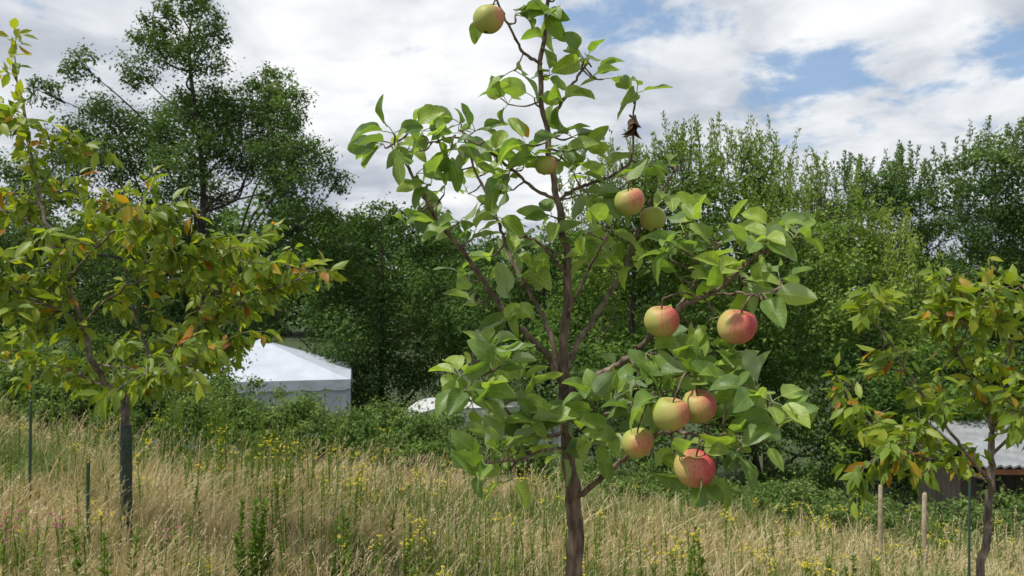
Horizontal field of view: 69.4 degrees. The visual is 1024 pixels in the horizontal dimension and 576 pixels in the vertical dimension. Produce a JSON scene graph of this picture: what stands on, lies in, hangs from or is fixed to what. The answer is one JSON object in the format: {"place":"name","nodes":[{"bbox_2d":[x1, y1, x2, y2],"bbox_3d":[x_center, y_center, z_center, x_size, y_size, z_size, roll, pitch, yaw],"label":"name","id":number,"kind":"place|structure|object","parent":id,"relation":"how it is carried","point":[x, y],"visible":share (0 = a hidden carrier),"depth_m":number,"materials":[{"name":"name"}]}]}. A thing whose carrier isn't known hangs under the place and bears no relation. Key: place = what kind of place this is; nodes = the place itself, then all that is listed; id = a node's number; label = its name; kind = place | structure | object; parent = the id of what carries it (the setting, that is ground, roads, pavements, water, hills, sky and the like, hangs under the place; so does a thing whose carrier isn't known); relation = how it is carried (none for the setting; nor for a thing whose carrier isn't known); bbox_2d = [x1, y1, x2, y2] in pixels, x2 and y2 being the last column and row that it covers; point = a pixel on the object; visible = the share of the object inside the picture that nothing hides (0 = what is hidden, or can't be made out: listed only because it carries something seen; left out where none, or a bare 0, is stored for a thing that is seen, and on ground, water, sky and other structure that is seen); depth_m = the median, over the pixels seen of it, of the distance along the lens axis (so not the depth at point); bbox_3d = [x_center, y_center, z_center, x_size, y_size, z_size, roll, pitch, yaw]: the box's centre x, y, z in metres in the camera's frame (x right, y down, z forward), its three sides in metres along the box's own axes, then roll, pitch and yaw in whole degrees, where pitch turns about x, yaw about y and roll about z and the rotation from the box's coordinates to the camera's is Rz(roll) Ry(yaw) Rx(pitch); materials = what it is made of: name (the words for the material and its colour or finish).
{"place":"outdoors","nodes":[
{"label":"outdoors","id":0,"kind":"place"},
{"bbox_2d":[0,292,1023,575],"bbox_3d":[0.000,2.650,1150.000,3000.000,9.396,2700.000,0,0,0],"label":"ground","id":1,"kind":"structure","parent":0,"point":[292,340],"depth_m":23.30,"materials":[{"name":"plant"}]},
{"bbox_2d":[28,400,31,499],"bbox_3d":[-4.171,1.470,6.400,0.034,1.001,0.023,0,0,0],"label":"metal stake","id":2,"kind":"object","parent":1,"relation":"on","point":[30,446],"visible":0.8,"depth_m":6.39,"materials":[{"name":"grey metal"}]},
{"bbox_2d":[86,462,89,542],"bbox_3d":[-3.037,1.614,5.300,0.028,0.727,0.022,0,0,0],"label":"metal stake","id":3,"kind":"object","parent":1,"relation":"on","point":[88,495],"visible":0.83,"depth_m":5.29,"materials":[{"name":"metal"}]},
{"bbox_2d":[0,504,178,575],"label":"pink wildflowers","id":4,"kind":"object","parent":1,"relation":"on","point":[43,544],"visible":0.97,"depth_m":4.46,"materials":[{"name":"green plant"}]},
{"bbox_2d":[120,425,131,540],"bbox_3d":[-2.920,1.477,5.600,0.089,0.869,0.087,0,0,0],"label":"tree guard","id":5,"kind":"object","parent":1,"relation":"on","point":[126,449],"visible":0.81,"depth_m":5.57,"materials":[{"name":"black plastic"}]},
{"bbox_2d":[0,194,290,412],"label":"ash tree","id":6,"kind":"object","parent":1,"relation":"on","point":[83,296],"visible":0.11,"depth_m":24.77,"materials":[{"name":"green plant"}]},
{"bbox_2d":[77,324,256,439],"bbox_3d":[-6.974,2.502,15.447,3.658,3.666,2.420,0,0,17],"label":"hazel bush","id":7,"kind":"object","parent":1,"relation":"on","point":[113,341],"visible":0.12,"depth_m":15.19,"materials":[{"name":"green plant"}]},
{"bbox_2d":[0,18,348,470],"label":"cherry tree","id":8,"kind":"object","parent":1,"relation":"on","point":[137,234],"visible":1,"depth_m":5.39,"materials":[{"name":"green plant"}]},
{"bbox_2d":[0,0,358,333],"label":"tall ash tree","id":9,"kind":"object","parent":1,"relation":"on","point":[192,116],"visible":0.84,"depth_m":23.35,"materials":[{"name":"green plant"}]},
{"bbox_2d":[146,339,350,465],"bbox_3d":[-6.966,3.007,20.500,4.960,3.214,4.260,0,0,-12],"label":"white marquee tent","id":10,"kind":"object","parent":1,"relation":"on","point":[291,369],"visible":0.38,"depth_m":18.97,"materials":[{"name":"fabric"}]},
{"bbox_2d":[216,191,505,413],"bbox_3d":[-4.342,1.224,23.558,9.324,8.472,6.254,0,0,0],"label":"ash tree","id":11,"kind":"object","parent":1,"relation":"on","point":[378,292],"visible":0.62,"depth_m":22.84,"materials":[{"name":"green plant"}]},
{"bbox_2d":[380,397,560,480],"bbox_3d":[-1.186,4.187,20.001,4.710,2.200,2.020,0,0,-10],"label":"white van","id":12,"kind":"object","parent":1,"relation":"on","point":[510,406],"visible":0.04,"depth_m":19.38,"materials":[{"name":"paint"}]},
{"bbox_2d":[0,382,1019,575],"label":"yellow wildflowers","id":13,"kind":"object","parent":1,"relation":"on","point":[253,561],"visible":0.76,"depth_m":6.44,"materials":[{"name":"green plant"}]},
{"bbox_2d":[0,393,1023,575],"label":"dry grass","id":14,"kind":"structure","parent":1,"relation":"on","point":[160,493],"depth_m":6.97,"materials":[{"name":"beige plant"}]},
{"bbox_2d":[0,339,1023,547],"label":"bramble hedge","id":15,"kind":"object","parent":1,"relation":"on","point":[420,433],"visible":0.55,"depth_m":10.47,"materials":[{"name":"green plant"}]},
{"bbox_2d":[0,177,1023,374],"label":"distant trees","id":16,"kind":"object","parent":1,"relation":"on","point":[182,301],"visible":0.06,"depth_m":63.00,"materials":[{"name":"green plant"}]},
{"bbox_2d":[432,222,654,465],"bbox_3d":[1.000,1.939,20.796,6.731,7.474,5.056,0,0,0],"label":"ash tree","id":17,"kind":"object","parent":1,"relation":"on","point":[492,305],"visible":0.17,"depth_m":20.70,"materials":[{"name":"green plant"}]},
{"bbox_2d":[347,0,823,575],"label":"apple tree","id":18,"kind":"object","parent":1,"relation":"on","point":[747,402],"visible":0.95,"depth_m":1.75,"materials":[{"name":"green plant"}]},
{"bbox_2d":[473,0,504,33],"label":"apple","id":19,"kind":"object","parent":18,"relation":"hanging from","point":[488,18],"visible":1,"depth_m":1.72,"materials":[{"name":"green food"}]},
{"bbox_2d":[535,147,556,174],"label":"apple","id":20,"kind":"object","parent":18,"relation":"hanging from","point":[546,165],"visible":0.97,"depth_m":1.84,"materials":[{"name":"green food"}]},
{"bbox_2d":[608,172,644,215],"bbox_3d":[0.285,-0.239,1.846,0.087,0.101,0.177,-9,15,11],"label":"apple","id":21,"kind":"object","parent":18,"relation":"hanging from","point":[629,202],"visible":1,"depth_m":1.77,"materials":[{"name":"green plant"}]},
{"bbox_2d":[621,398,653,457],"bbox_3d":[0.285,0.309,1.630,0.071,0.113,0.113,7,21,34],"label":"apple","id":22,"kind":"object","parent":18,"relation":"hanging from","point":[638,442],"visible":0.99,"depth_m":1.60,"materials":[{"name":"yellow food"}]},
{"bbox_2d":[640,198,665,230],"bbox_3d":[0.353,-0.189,1.868,0.066,0.093,0.074,-12,-13,8],"label":"apple","id":23,"kind":"object","parent":18,"relation":"hanging from","point":[652,218],"visible":0.98,"depth_m":1.84,"materials":[{"name":"green food"}]},
{"bbox_2d":[652,371,689,430],"bbox_3d":[0.349,0.243,1.581,0.115,0.113,0.117,6,10,-17],"label":"apple","id":24,"kind":"object","parent":18,"relation":"hanging from","point":[670,414],"visible":1,"depth_m":1.53,"materials":[{"name":"food"}]},
{"bbox_2d":[644,292,698,336],"bbox_3d":[0.363,0.058,1.674,0.144,0.096,0.077,-10,13,-28],"label":"apple","id":25,"kind":"object","parent":18,"relation":"hanging from","point":[661,321],"visible":1,"depth_m":1.63,"materials":[{"name":"yellow food"}]},
{"bbox_2d":[674,433,715,487],"bbox_3d":[0.386,0.358,1.528,0.111,0.095,0.097,-6,20,-23],"label":"apple","id":26,"kind":"object","parent":18,"relation":"hanging from","point":[693,468],"visible":0.9,"depth_m":1.49,"materials":[{"name":"red food"}]},
{"bbox_2d":[682,378,716,423],"bbox_3d":[0.403,0.239,1.599,0.086,0.106,0.078,-19,15,-27],"label":"apple","id":27,"kind":"object","parent":18,"relation":"hanging from","point":[702,404],"visible":0.86,"depth_m":1.57,"materials":[{"name":"yellow food"}]},
{"bbox_2d":[717,293,757,344],"bbox_3d":[0.484,0.065,1.576,0.082,0.114,0.085,9,12,-17],"label":"apple","id":28,"kind":"object","parent":18,"relation":"hanging from","point":[736,327],"visible":1,"depth_m":1.55,"materials":[{"name":"red food"}]},
{"bbox_2d":[518,110,769,512],"bbox_3d":[2.844,0.840,16.878,6.121,9.982,4.525,0,0,0],"label":"willow tree","id":29,"kind":"object","parent":1,"relation":"on","point":[605,342],"visible":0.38,"depth_m":16.62,"materials":[{"name":"green plant"}]},
{"bbox_2d":[560,196,985,480],"bbox_3d":[8.317,1.636,24.276,14.416,9.944,6.888,0,0,0],"label":"ash tree","id":30,"kind":"object","parent":1,"relation":"on","point":[850,360],"visible":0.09,"depth_m":23.60,"materials":[{"name":"green plant"}]},
{"bbox_2d":[651,114,911,528],"bbox_3d":[5.891,1.030,17.355,5.471,10.274,5.214,0,0,0],"label":"willow tree","id":31,"kind":"object","parent":1,"relation":"on","point":[758,192],"visible":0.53,"depth_m":16.65,"materials":[{"name":"green plant"}]},
{"bbox_2d":[878,485,882,556],"bbox_3d":[4.285,2.781,8.600,0.057,0.983,0.052,0,0,0],"label":"wooden stake","id":32,"kind":"object","parent":1,"relation":"on","point":[880,512],"visible":0.69,"depth_m":8.58,"materials":[{"name":"grey wood"}]},
{"bbox_2d":[780,179,1017,514],"bbox_3d":[8.473,1.853,15.914,4.535,9.070,6.645,0,0,0],"label":"willow tree","id":33,"kind":"object","parent":1,"relation":"on","point":[884,398],"visible":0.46,"depth_m":15.94,"materials":[{"name":"green plant"}]},
{"bbox_2d":[819,139,1023,456],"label":"alder tree","id":34,"kind":"object","parent":1,"relation":"on","point":[895,181],"visible":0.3,"depth_m":27.51,"materials":[{"name":"green plant"}]},
{"bbox_2d":[820,256,1023,575],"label":"cherry tree","id":35,"kind":"object","parent":1,"relation":"on","point":[890,442],"visible":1,"depth_m":4.17,"materials":[{"name":"green plant"}]},
{"bbox_2d":[921,493,927,570],"bbox_3d":[4.580,2.765,8.200,0.071,0.986,0.054,0,0,0],"label":"wooden stake","id":36,"kind":"object","parent":1,"relation":"on","point":[924,521],"visible":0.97,"depth_m":8.18,"materials":[{"name":"grey wood"}]},
{"bbox_2d":[968,477,970,575],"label":"metal stake","id":37,"kind":"object","parent":1,"relation":"on","point":[969,519],"visible":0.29,"depth_m":5.00,"materials":[{"name":"metal"}]},
{"bbox_2d":[916,115,1023,426],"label":"alder tree","id":38,"kind":"object","parent":1,"relation":"on","point":[1010,221],"visible":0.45,"depth_m":25.68,"materials":[{"name":"green plant"}]},
{"bbox_2d":[918,420,1023,527],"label":"wooden shed","id":39,"kind":"structure","parent":1,"relation":"on","point":[1012,457],"depth_m":11.82,"materials":[{"name":"wood"}]},
{"bbox_2d":[0,0,1023,289],"label":"sky","id":40,"kind":"structure","parent":0,"point":[855,76],"materials":[{"name":"white"}]}
]}

